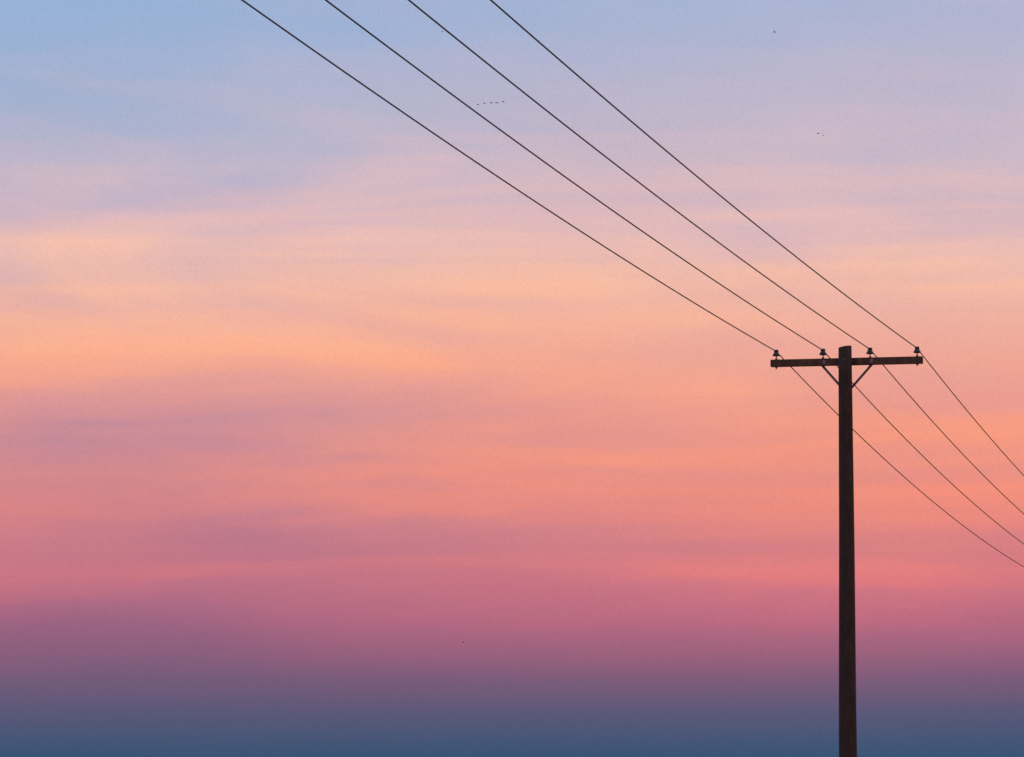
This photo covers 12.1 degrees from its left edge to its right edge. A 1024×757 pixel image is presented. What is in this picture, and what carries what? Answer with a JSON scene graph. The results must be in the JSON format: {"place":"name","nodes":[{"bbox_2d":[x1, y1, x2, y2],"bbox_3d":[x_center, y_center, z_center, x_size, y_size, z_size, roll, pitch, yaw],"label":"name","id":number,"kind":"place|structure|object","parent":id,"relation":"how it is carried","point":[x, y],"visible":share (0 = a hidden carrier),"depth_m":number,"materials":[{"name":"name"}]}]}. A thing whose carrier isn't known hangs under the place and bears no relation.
{"place":"outdoors","nodes":[
{"label":"outdoors","id":0,"kind":"place"},
{"bbox_2d":[0,0,1023,756],"label":"sky","id":1,"kind":"structure","parent":0,"point":[322,434],"materials":[{"name":"multicoloured"}]},
{"label":"ground","id":2,"kind":"structure","parent":0,"visible":0},
{"bbox_2d":[770,345,922,756],"bbox_3d":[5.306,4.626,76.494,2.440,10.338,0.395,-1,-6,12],"label":"pole","id":3,"kind":"object","parent":2,"relation":"on","point":[844,361],"visible":1,"depth_m":76.62,"materials":[{"name":"brown wood"}]},
{"bbox_2d":[241,0,1023,566],"bbox_3d":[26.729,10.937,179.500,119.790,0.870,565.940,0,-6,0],"label":"conductors","id":4,"kind":"object","parent":3,"relation":"attached to","point":[639,228],"visible":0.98,"depth_m":58.25,"materials":[{"name":"grey"}]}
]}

